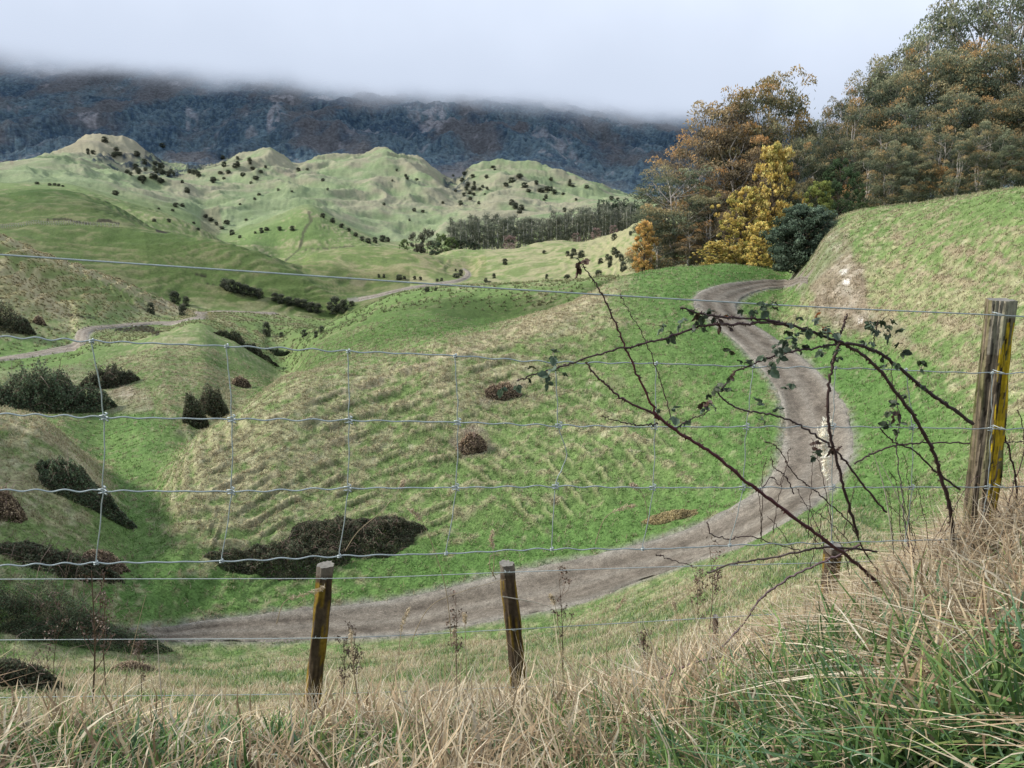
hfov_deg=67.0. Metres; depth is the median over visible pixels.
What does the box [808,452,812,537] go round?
bramble cane
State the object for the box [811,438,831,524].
bramble cane
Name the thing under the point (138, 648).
dead weed
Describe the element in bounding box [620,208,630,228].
plantation tree
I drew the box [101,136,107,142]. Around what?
shrub
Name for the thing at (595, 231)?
plantation tree
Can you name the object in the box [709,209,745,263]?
gum tree
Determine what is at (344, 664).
dead weed
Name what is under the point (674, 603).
grass stalk
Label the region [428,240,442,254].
valley tree
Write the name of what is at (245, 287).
shrub
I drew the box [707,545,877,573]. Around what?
bramble cane
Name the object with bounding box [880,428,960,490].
bramble cane
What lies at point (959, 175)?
gum tree
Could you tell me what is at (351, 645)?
grass stalk
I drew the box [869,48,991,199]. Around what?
gum tree
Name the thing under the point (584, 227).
plantation tree
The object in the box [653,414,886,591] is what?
bramble cane
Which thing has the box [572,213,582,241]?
plantation tree
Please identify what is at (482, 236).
plantation tree
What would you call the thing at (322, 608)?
wire fence
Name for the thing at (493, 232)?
plantation tree
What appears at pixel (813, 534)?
bramble cane
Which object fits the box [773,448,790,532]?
bramble cane
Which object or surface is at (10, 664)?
bramble patch
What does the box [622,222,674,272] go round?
gum tree
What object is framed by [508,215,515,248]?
plantation tree
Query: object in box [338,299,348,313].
shrub
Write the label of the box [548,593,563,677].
grass stalk
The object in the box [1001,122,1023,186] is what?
gum tree
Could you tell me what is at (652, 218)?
gum tree
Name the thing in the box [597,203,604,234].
plantation tree
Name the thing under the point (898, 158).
gum tree
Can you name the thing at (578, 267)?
bramble cane
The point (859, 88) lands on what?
gum tree
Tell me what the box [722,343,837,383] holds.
bramble cane
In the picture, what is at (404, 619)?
grass stalk
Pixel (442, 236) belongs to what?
valley tree
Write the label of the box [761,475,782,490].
bramble cane
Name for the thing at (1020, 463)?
bramble cane
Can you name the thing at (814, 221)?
shrub
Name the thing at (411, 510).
grass stalk
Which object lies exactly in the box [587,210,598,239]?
plantation tree
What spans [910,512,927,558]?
bramble cane
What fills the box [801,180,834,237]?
conifer tree
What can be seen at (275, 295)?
shrub
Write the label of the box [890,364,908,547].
bramble cane
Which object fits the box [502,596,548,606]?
grass stalk
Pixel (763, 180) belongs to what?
tree
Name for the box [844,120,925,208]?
gum tree
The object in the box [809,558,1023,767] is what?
dry grass
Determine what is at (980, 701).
green grass
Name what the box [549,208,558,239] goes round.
plantation tree
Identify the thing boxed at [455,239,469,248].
valley tree
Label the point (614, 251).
shrub
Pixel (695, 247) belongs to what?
gum tree
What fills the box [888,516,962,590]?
grass stalk
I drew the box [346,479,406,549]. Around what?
grass stalk
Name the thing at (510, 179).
shrub
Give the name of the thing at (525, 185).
shrub
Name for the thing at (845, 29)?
sky
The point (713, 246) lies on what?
autumn tree
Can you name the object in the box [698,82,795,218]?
gum tree
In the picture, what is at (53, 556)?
bramble patch
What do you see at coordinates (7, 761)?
dry grass
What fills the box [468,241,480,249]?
valley tree
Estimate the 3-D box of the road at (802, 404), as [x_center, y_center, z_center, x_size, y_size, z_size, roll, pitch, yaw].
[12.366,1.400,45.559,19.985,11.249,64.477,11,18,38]
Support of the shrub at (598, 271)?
on the hills
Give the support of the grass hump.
on the ground at (202, 333)
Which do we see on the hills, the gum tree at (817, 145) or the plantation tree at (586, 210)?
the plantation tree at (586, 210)
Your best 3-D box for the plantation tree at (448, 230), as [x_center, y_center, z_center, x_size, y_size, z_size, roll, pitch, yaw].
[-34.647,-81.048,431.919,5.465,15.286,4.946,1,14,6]
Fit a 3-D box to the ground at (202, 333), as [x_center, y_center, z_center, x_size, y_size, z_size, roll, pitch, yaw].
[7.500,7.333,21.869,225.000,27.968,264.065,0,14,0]
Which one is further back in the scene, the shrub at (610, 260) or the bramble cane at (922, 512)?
the shrub at (610, 260)
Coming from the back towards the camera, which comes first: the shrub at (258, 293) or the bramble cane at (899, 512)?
the shrub at (258, 293)
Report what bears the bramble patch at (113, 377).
on the ground at (202, 333)
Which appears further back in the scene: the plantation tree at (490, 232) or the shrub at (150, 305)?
the plantation tree at (490, 232)
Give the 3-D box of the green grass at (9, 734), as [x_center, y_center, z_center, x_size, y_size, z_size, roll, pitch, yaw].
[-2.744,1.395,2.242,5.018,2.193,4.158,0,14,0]
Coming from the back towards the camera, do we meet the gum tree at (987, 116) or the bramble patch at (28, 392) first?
the gum tree at (987, 116)
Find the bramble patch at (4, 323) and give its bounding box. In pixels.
[0,296,36,335]
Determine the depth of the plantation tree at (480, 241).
432.06 m
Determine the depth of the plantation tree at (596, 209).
438.44 m
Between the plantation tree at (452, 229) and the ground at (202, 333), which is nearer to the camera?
the ground at (202, 333)
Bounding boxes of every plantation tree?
[445,225,453,249]
[447,216,453,234]
[449,226,454,249]
[451,227,458,249]
[456,219,464,247]
[457,219,464,246]
[461,226,470,248]
[464,218,472,247]
[466,219,477,244]
[467,213,475,249]
[469,221,475,246]
[473,219,481,249]
[475,224,484,249]
[481,213,490,248]
[481,217,488,248]
[481,225,485,248]
[483,219,493,248]
[486,223,494,248]
[488,226,495,248]
[490,221,496,248]
[491,214,497,249]
[491,217,504,248]
[494,213,500,248]
[497,219,506,248]
[502,217,515,247]
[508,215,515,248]
[508,215,516,247]
[508,224,516,244]
[515,220,521,245]
[515,222,522,247]
[519,218,529,246]
[521,224,531,244]
[527,216,535,238]
[527,223,539,243]
[533,218,540,242]
[534,225,544,242]
[539,222,547,241]
[545,218,552,240]
[547,215,555,240]
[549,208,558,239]
[552,216,561,240]
[555,213,564,239]
[556,214,564,239]
[560,220,572,240]
[565,212,572,240]
[566,207,576,238]
[568,216,576,240]
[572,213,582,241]
[574,206,583,241]
[575,208,585,238]
[580,212,588,241]
[581,215,590,238]
[583,206,592,240]
[585,212,591,240]
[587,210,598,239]
[590,215,598,238]
[593,207,601,235]
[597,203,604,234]
[598,207,607,235]
[600,202,612,236]
[600,210,611,235]
[607,213,613,234]
[612,217,617,232]
[613,213,619,229]
[616,201,624,227]
[616,206,623,231]
[619,214,626,230]
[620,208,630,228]
[625,201,634,226]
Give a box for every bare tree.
[503,235,515,248]
[572,233,581,241]
[590,228,601,239]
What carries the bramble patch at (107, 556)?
on the ground at (202, 333)
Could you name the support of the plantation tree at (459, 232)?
on the hills
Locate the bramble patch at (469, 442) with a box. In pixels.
[450,424,496,455]
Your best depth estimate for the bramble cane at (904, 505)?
2.53 m
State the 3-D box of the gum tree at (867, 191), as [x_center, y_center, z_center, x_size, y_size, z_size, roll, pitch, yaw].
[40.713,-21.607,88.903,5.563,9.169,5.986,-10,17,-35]
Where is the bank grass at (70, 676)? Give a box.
[0,440,1023,724]
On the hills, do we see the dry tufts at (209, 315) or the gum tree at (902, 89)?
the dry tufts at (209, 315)
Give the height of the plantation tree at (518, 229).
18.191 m
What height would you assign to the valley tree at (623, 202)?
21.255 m
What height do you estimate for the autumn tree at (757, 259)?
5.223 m
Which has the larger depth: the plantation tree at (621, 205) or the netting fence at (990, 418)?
the plantation tree at (621, 205)
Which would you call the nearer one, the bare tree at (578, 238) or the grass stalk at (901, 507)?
the grass stalk at (901, 507)
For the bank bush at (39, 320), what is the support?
on the hills
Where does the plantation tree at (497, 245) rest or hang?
on the hills
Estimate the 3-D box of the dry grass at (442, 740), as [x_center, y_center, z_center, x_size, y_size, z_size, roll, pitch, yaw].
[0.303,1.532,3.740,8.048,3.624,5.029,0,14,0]
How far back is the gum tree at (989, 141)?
80.90 m
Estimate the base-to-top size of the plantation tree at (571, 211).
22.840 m
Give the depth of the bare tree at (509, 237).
400.05 m
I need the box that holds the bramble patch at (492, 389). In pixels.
[477,378,531,400]
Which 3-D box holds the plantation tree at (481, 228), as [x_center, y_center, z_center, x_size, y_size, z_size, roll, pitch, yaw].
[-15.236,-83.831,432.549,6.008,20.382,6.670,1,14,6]
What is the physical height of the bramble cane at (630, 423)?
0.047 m
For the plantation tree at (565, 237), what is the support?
on the hills
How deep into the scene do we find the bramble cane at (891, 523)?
2.53 m
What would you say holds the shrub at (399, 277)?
on the hills
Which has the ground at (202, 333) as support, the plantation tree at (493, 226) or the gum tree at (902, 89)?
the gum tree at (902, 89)
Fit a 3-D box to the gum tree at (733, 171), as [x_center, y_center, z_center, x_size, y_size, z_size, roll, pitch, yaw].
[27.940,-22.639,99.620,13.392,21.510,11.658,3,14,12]
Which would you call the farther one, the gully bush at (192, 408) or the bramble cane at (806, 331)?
the gully bush at (192, 408)
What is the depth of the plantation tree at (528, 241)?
420.32 m
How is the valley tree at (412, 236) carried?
on the hills
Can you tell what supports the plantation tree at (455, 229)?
on the hills
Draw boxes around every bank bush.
[13,315,32,333]
[32,315,46,325]
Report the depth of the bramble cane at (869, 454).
2.39 m
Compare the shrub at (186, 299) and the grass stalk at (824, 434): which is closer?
the grass stalk at (824, 434)
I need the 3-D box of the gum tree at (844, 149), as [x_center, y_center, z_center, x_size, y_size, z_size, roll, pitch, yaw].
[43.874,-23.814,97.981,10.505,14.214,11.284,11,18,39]
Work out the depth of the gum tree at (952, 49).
107.23 m
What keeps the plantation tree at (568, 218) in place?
on the hills
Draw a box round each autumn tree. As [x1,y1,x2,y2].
[631,219,659,272]
[689,241,734,265]
[710,185,772,264]
[741,221,777,267]
[748,141,807,265]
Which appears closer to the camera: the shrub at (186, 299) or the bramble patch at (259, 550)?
the bramble patch at (259, 550)
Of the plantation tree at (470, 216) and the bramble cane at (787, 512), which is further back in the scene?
the plantation tree at (470, 216)
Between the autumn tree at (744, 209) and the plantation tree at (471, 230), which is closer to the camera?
the autumn tree at (744, 209)
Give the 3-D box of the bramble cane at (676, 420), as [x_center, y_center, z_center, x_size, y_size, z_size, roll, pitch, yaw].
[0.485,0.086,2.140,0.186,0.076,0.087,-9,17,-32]
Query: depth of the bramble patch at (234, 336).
108.42 m
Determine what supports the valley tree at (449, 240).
on the hills
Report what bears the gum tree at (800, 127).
on the ground at (202, 333)
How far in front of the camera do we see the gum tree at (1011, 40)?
101.85 m
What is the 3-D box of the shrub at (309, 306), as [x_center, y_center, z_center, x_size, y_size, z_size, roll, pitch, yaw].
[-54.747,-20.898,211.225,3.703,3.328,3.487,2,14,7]
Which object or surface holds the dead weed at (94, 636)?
on the ground at (202, 333)
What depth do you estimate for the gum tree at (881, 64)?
108.97 m
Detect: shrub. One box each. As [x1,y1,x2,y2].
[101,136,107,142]
[146,302,154,314]
[169,291,180,303]
[178,303,188,315]
[182,296,189,306]
[219,278,228,289]
[225,279,237,292]
[232,282,242,293]
[239,284,251,295]
[247,287,255,296]
[253,288,263,298]
[262,322,270,336]
[271,292,277,300]
[277,293,285,304]
[285,296,292,305]
[291,297,300,306]
[299,299,307,307]
[301,329,307,336]
[305,301,314,311]
[313,303,322,313]
[318,326,324,332]
[329,296,341,313]
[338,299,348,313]
[379,235,385,241]
[396,274,402,279]
[508,177,515,182]
[512,202,517,208]
[521,182,528,187]
[577,250,584,257]
[594,269,601,275]
[607,256,612,267]
[610,247,616,254]
[618,254,623,261]
[620,261,626,271]
[758,203,837,272]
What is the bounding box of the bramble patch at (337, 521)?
[283,512,427,558]
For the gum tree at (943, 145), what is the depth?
83.60 m
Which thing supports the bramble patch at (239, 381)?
on the ground at (202, 333)
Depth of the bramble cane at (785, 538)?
2.40 m
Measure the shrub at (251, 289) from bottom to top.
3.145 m
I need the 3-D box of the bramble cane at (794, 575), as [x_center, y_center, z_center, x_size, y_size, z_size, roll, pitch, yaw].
[0.967,0.734,2.712,0.429,0.446,0.069,3,14,10]
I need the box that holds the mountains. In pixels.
[0,7,1022,196]
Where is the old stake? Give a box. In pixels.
[713,614,718,649]
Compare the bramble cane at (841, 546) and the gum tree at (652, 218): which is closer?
the bramble cane at (841, 546)
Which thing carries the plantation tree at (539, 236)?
on the hills
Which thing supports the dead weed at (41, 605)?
on the ground at (202, 333)
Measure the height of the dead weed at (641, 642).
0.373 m
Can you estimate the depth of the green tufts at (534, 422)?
42.89 m
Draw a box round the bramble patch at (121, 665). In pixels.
[101,650,170,672]
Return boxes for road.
[0,311,274,360]
[96,276,853,642]
[358,268,470,300]
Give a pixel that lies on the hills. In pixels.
(360, 191)
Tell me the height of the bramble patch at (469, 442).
1.629 m
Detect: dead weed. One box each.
[34,589,69,703]
[76,566,110,710]
[95,593,115,685]
[125,635,148,704]
[335,635,353,709]
[344,620,364,702]
[445,587,466,672]
[551,566,575,657]
[633,627,651,660]
[689,562,710,643]
[706,536,724,631]
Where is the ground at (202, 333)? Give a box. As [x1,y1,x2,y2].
[0,187,1023,767]
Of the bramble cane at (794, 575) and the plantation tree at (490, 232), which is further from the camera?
the plantation tree at (490, 232)
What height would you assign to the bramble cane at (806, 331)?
0.445 m
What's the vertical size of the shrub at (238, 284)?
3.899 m
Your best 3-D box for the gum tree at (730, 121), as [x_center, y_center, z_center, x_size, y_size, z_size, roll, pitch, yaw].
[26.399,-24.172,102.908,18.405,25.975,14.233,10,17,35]
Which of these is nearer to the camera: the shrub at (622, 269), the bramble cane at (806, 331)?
the bramble cane at (806, 331)
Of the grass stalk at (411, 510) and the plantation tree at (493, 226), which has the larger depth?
the plantation tree at (493, 226)
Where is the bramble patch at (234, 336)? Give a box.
[213,330,279,366]
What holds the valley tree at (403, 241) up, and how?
on the hills
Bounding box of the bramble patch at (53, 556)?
[0,534,126,583]
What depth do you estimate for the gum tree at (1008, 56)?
96.33 m
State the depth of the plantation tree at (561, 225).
430.33 m
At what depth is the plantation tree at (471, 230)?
419.37 m
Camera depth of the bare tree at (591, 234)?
342.09 m
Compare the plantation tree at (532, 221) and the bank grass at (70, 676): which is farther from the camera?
the plantation tree at (532, 221)
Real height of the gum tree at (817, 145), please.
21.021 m
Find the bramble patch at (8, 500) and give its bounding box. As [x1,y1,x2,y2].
[0,480,32,523]
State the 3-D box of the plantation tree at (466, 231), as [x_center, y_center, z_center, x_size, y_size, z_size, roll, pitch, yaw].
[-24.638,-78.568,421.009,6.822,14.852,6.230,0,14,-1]
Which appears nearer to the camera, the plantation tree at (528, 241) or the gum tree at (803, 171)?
the gum tree at (803, 171)
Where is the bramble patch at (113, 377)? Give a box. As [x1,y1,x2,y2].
[79,358,139,388]
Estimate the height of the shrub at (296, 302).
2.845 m
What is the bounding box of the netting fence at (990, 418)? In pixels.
[0,254,1023,566]
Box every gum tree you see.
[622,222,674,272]
[627,164,727,266]
[628,206,691,268]
[643,134,735,266]
[646,100,776,265]
[671,224,705,265]
[676,121,771,265]
[678,189,730,265]
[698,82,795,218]
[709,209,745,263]
[716,64,822,219]
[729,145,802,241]
[755,136,829,251]
[782,136,814,202]
[797,136,862,206]
[799,118,835,202]
[812,85,871,203]
[815,138,889,215]
[819,97,892,213]
[833,68,907,179]
[836,155,890,209]
[837,67,934,203]
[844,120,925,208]
[846,40,938,158]
[859,48,936,190]
[859,139,922,205]
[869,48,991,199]
[878,102,972,202]
[886,0,997,138]
[890,150,939,203]
[901,37,1023,192]
[909,0,1023,119]
[912,83,999,198]
[912,125,965,201]
[933,136,985,198]
[942,0,1023,181]
[946,120,1015,193]
[949,95,1023,194]
[959,41,1023,187]
[973,83,1023,187]
[975,134,1023,189]
[980,0,1023,86]
[983,41,1023,144]
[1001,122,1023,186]
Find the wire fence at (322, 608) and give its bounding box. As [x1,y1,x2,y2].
[0,543,875,713]
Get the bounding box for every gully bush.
[182,392,209,428]
[199,380,229,419]
[264,347,290,355]
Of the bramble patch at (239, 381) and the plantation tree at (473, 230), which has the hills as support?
the plantation tree at (473, 230)
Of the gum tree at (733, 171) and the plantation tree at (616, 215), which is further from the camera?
the plantation tree at (616, 215)
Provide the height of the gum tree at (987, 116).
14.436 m
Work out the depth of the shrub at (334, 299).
210.46 m
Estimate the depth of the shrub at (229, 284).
208.97 m
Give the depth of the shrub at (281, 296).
210.27 m
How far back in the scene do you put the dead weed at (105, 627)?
4.64 m
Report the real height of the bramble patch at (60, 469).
4.238 m
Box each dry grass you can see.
[0,440,1023,767]
[0,648,112,767]
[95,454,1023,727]
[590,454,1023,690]
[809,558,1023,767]
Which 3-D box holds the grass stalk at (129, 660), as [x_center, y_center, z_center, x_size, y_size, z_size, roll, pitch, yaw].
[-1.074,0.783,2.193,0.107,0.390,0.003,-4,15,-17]
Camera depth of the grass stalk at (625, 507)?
2.57 m
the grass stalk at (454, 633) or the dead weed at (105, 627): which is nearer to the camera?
the grass stalk at (454, 633)
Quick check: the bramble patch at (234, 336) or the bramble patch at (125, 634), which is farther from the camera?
the bramble patch at (234, 336)
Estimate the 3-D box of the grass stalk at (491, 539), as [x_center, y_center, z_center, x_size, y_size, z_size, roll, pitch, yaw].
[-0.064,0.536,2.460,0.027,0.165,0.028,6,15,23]
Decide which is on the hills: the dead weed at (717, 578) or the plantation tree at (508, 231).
the plantation tree at (508, 231)
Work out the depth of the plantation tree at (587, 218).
417.51 m
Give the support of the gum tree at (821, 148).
on the ground at (202, 333)
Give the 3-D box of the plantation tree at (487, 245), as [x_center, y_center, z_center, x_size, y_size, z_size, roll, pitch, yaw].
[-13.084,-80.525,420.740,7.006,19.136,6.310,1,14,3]
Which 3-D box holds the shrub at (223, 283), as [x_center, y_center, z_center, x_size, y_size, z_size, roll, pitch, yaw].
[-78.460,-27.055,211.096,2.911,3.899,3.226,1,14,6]
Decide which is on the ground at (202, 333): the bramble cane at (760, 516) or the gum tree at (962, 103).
the gum tree at (962, 103)
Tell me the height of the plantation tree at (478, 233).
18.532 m
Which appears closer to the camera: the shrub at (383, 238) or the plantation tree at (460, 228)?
the plantation tree at (460, 228)
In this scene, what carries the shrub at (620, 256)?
on the hills
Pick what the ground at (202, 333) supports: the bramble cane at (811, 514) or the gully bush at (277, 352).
the gully bush at (277, 352)
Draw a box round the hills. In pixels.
[0,133,933,356]
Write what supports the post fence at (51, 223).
on the hills
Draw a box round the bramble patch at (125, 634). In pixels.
[0,578,175,653]
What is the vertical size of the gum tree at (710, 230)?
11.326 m
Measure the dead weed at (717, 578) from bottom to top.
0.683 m
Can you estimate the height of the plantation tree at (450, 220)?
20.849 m
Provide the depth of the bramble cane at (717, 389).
2.23 m
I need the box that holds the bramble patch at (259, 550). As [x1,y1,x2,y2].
[204,530,353,580]
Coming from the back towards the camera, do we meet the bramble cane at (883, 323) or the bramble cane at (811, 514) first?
the bramble cane at (811, 514)
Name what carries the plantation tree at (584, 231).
on the hills
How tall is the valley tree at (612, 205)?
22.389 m
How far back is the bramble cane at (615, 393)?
2.04 m
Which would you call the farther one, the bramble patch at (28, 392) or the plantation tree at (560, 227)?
the plantation tree at (560, 227)
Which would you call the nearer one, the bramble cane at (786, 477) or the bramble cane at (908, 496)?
the bramble cane at (786, 477)
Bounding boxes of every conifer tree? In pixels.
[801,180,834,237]
[820,158,865,215]
[854,189,867,210]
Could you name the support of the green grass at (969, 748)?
on the ground at (202, 333)
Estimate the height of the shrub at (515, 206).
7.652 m
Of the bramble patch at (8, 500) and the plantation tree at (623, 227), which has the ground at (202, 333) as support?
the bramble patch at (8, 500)
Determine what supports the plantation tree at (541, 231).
on the hills
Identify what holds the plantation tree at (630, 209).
on the hills
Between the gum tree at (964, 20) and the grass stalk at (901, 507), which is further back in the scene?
the gum tree at (964, 20)
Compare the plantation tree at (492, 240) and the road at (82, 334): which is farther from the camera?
the plantation tree at (492, 240)
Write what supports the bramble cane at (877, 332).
attached to the bramble cane at (806, 331)
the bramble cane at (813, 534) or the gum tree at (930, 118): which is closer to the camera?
the bramble cane at (813, 534)
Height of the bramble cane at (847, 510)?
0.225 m
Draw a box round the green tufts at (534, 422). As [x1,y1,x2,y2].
[0,186,1023,654]
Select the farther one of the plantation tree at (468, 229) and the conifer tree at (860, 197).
the plantation tree at (468, 229)
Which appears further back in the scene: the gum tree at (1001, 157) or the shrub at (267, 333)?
the shrub at (267, 333)
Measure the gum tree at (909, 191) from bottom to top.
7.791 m
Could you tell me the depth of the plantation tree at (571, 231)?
418.52 m
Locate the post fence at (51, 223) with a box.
[0,220,118,227]
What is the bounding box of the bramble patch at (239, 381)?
[231,375,251,387]
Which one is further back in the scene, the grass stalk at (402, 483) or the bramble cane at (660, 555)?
the bramble cane at (660, 555)
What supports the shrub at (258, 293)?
on the hills
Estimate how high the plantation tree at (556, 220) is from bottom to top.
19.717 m
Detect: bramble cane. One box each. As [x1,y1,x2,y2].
[497,317,794,397]
[575,257,660,419]
[585,361,654,414]
[602,415,657,426]
[619,294,670,416]
[626,649,766,703]
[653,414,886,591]
[655,554,694,567]
[656,400,716,430]
[680,301,974,424]
[706,356,886,512]
[706,521,799,550]
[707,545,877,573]
[721,543,859,647]
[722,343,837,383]
[758,485,762,541]
[760,458,766,535]
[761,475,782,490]
[764,441,881,576]
[767,516,797,559]
[770,456,793,493]
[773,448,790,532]
[796,488,824,546]
[800,501,850,544]
[803,527,834,566]
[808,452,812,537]
[810,504,826,566]
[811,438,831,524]
[813,500,836,542]
[815,344,858,535]
[830,512,849,575]
[834,313,892,362]
[839,343,957,552]
[843,474,859,534]
[854,441,969,463]
[864,316,904,345]
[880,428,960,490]
[885,503,915,555]
[886,489,893,553]
[889,471,905,554]
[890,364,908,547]
[891,473,912,535]
[900,530,914,567]
[902,452,910,543]
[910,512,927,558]
[915,476,930,558]
[931,461,1001,542]
[1005,435,1019,513]
[1006,409,1023,516]
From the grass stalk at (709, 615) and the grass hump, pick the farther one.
the grass hump
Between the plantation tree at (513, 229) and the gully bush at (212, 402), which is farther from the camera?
the plantation tree at (513, 229)
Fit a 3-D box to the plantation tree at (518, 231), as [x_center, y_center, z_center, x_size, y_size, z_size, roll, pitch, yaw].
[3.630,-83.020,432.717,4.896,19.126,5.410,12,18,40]
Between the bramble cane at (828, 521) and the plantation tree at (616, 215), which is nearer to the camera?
the bramble cane at (828, 521)
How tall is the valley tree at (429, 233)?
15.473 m
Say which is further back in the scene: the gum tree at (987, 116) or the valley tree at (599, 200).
the valley tree at (599, 200)
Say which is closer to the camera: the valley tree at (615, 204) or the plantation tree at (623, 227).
the plantation tree at (623, 227)
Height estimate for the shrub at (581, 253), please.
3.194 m
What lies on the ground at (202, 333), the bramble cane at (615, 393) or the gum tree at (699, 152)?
the gum tree at (699, 152)
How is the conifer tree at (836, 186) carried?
on the ground at (202, 333)
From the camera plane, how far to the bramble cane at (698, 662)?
2.69 m
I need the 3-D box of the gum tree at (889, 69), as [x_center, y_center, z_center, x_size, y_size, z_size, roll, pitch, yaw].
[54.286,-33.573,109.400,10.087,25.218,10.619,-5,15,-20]
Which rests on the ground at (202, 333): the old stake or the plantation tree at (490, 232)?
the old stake
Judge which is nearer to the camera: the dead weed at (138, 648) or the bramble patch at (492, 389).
the dead weed at (138, 648)
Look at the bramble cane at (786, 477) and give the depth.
2.30 m
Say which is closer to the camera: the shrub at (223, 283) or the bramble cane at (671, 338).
the bramble cane at (671, 338)
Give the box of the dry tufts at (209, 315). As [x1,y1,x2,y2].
[0,233,624,372]
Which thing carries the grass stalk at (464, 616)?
on the ground at (202, 333)
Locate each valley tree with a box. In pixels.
[398,239,409,249]
[408,232,422,252]
[418,228,436,253]
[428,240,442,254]
[434,233,446,252]
[445,237,458,251]
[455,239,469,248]
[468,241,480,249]
[597,199,611,230]
[598,200,618,235]
[606,199,620,231]
[614,197,633,226]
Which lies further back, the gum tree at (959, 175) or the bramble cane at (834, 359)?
the gum tree at (959, 175)
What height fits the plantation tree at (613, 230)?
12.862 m
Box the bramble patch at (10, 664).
[0,632,88,692]
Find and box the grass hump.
[641,509,698,524]
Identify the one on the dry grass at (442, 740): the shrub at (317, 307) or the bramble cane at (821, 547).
the bramble cane at (821, 547)
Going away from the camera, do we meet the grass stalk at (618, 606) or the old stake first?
the grass stalk at (618, 606)
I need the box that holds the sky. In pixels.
[0,0,1023,64]
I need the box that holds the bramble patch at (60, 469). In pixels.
[20,450,137,529]
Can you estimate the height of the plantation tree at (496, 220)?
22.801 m
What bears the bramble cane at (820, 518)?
attached to the bramble cane at (828, 521)
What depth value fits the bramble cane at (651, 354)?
2.05 m
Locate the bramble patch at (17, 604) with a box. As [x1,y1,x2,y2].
[0,540,134,642]
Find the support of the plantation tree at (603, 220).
on the hills
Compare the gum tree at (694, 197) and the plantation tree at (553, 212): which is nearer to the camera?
the gum tree at (694, 197)
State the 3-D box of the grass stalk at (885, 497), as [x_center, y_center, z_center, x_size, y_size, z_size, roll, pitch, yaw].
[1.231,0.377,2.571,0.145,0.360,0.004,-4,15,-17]
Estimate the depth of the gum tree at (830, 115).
110.35 m
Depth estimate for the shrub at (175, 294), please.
196.46 m
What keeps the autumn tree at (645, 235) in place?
on the ground at (202, 333)
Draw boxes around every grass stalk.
[121,596,145,719]
[157,640,163,716]
[276,584,324,623]
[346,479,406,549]
[348,630,358,703]
[387,607,410,710]
[407,507,451,645]
[409,579,504,646]
[451,628,457,697]
[461,612,467,690]
[488,528,494,575]
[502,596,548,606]
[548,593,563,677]
[595,503,635,543]
[606,596,626,670]
[625,541,754,626]
[628,482,647,521]
[665,598,678,665]
[689,587,720,650]
[816,417,833,528]
[870,448,892,541]
[880,462,920,560]
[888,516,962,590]
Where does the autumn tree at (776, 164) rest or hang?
on the ground at (202, 333)
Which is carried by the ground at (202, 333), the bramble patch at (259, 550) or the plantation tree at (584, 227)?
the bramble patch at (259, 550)
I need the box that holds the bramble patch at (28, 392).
[0,348,117,413]
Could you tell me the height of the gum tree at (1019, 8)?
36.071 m
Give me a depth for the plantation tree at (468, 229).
430.65 m
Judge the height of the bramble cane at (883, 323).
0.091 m
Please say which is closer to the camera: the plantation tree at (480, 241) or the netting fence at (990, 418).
the netting fence at (990, 418)
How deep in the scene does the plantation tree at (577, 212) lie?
439.75 m
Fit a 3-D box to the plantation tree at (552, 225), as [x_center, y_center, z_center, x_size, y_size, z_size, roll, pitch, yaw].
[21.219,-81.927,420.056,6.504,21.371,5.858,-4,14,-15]
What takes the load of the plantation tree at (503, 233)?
on the hills
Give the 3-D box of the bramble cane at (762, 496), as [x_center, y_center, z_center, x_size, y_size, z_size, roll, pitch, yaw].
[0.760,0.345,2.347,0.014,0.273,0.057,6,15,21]
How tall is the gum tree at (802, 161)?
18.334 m
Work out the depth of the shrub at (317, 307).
210.56 m
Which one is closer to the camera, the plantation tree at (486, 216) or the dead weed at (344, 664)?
the dead weed at (344, 664)
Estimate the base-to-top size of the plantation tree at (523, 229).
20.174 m
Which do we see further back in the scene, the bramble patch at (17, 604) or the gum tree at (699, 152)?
the gum tree at (699, 152)
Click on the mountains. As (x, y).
(612, 114)
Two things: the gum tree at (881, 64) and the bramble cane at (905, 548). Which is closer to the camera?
the bramble cane at (905, 548)
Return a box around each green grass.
[0,533,1023,767]
[0,691,42,767]
[761,695,1023,767]
[961,609,1023,767]
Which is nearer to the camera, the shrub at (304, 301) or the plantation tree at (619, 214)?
the shrub at (304, 301)
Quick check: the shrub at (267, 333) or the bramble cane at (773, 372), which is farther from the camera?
the shrub at (267, 333)
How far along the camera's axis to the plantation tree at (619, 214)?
425.92 m
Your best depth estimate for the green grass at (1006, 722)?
1.35 m
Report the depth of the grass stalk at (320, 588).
2.31 m
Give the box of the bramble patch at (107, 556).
[76,545,130,574]
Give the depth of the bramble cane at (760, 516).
2.36 m
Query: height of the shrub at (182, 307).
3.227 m
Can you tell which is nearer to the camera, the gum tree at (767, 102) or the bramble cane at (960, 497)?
the bramble cane at (960, 497)

